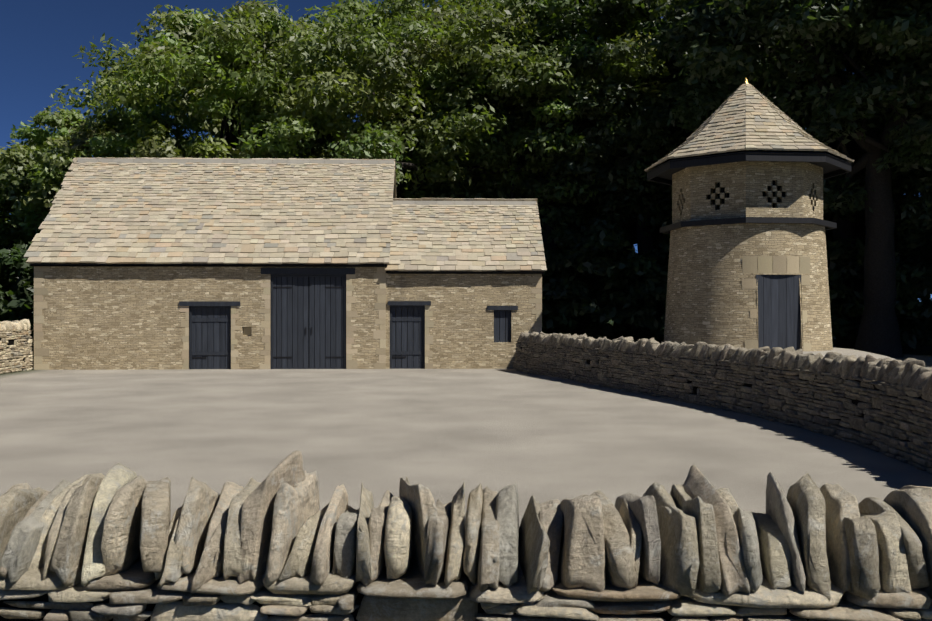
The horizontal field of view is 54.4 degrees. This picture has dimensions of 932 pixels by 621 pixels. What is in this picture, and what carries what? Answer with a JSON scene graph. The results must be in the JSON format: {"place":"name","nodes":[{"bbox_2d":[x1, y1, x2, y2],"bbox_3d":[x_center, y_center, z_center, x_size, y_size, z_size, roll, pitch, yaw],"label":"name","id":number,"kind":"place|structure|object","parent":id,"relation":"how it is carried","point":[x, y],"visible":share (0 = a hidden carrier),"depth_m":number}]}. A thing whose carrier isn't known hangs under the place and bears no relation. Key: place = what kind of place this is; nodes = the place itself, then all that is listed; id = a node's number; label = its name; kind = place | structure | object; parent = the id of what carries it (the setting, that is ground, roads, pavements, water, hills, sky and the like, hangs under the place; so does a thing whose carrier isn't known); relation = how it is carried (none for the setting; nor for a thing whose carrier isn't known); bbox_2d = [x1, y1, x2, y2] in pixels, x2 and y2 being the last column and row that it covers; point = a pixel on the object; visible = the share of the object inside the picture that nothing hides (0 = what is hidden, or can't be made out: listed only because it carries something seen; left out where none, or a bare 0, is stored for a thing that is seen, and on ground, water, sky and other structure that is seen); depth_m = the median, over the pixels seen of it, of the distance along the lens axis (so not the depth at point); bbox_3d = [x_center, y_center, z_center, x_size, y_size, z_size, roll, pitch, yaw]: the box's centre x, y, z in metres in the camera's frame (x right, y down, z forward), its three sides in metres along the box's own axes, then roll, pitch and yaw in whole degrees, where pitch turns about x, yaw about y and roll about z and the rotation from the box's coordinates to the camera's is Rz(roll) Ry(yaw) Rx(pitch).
{"place":"outdoors","nodes":[
{"label":"outdoors","id":0,"kind":"place"},
{"bbox_2d":[34,266,535,369],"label":"barn walls","id":1,"kind":"structure","parent":0,"point":[113,318],"depth_m":29.32},
{"bbox_2d":[30,264,543,273],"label":"barn eave boards","id":2,"kind":"object","parent":1,"relation":"attached to","point":[423,272],"visible":0.75,"depth_m":29.21},
{"bbox_2d":[30,191,543,272],"bbox_3d":[-5.826,-3.305,33.302,16.480,4.200,8.250,0,0,-2],"label":"barn roof underlay","id":3,"kind":"object","parent":1,"relation":"on","point":[347,264],"visible":0.15,"depth_m":29.19},
{"bbox_2d":[24,157,546,270],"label":"barn roof tiles","id":4,"kind":"object","parent":3,"relation":"on","point":[181,213],"visible":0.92,"depth_m":30.79},
{"bbox_2d":[34,158,541,369],"bbox_3d":[-5.764,-1.807,31.423,16.530,7.417,4.089,0,0,-2],"label":"barn ashlar","id":5,"kind":"object","parent":1,"relation":"attached to","point":[380,304],"visible":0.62,"depth_m":29.47},
{"bbox_2d":[179,268,517,368],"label":"barn doors","id":6,"kind":"structure","parent":1,"relation":"in","point":[209,334],"depth_m":29.50},
{"bbox_2d":[276,277,341,367],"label":"door board gaps","id":7,"kind":"object","parent":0,"point":[314,322],"depth_m":29.96},
{"bbox_2d":[0,317,931,526],"bbox_3d":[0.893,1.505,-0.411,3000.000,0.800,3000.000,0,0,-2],"label":"ground","id":8,"kind":"structure","parent":0,"point":[443,435],"depth_m":13.70},
{"bbox_2d":[0,0,931,357],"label":"trees","id":9,"kind":"object","parent":8,"relation":"on","point":[188,72],"depth_m":42.32},
{"bbox_2d":[0,451,931,620],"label":"dry stone wall","id":10,"kind":"structure","parent":8,"relation":"on","point":[280,546],"depth_m":2.16},
{"bbox_2d":[0,319,931,474],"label":"dry stone wall","id":11,"kind":"structure","parent":8,"relation":"on","point":[911,378],"depth_m":15.98},
{"bbox_2d":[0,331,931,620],"bbox_3d":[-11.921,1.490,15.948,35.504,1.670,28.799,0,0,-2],"label":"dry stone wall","id":12,"kind":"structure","parent":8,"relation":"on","point":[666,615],"depth_m":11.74},
{"bbox_2d":[664,223,832,350],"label":"tower wall","id":13,"kind":"structure","parent":8,"relation":"on","point":[709,300],"depth_m":24.83},
{"bbox_2d":[672,161,822,223],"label":"upper tower wall","id":14,"kind":"structure","parent":13,"relation":"on","point":[744,184],"depth_m":24.90},
{"bbox_2d":[708,180,784,209],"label":"dove holes","id":15,"kind":"object","parent":14,"relation":"in","point":[763,195],"visible":0.12,"depth_m":24.84},
{"bbox_2d":[648,150,851,172],"bbox_3d":[8.230,-5.360,26.644,5.482,2.430,5.482,0,0,-2],"label":"dovecote roof underlay","id":16,"kind":"object","parent":14,"relation":"on","point":[748,151],"visible":0.06,"depth_m":24.22},
{"bbox_2d":[644,82,854,171],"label":"dovecote roof tiles","id":17,"kind":"object","parent":16,"relation":"on","point":[747,116],"visible":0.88,"depth_m":25.25},
{"bbox_2d":[742,256,810,350],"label":"door surround stones","id":18,"kind":"object","parent":13,"relation":"in","point":[778,264],"visible":0.71,"depth_m":24.45},
{"bbox_2d":[647,151,850,350],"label":"tower timber trim","id":19,"kind":"structure","parent":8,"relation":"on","point":[779,315],"depth_m":24.49},
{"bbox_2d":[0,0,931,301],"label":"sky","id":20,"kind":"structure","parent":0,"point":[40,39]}
]}

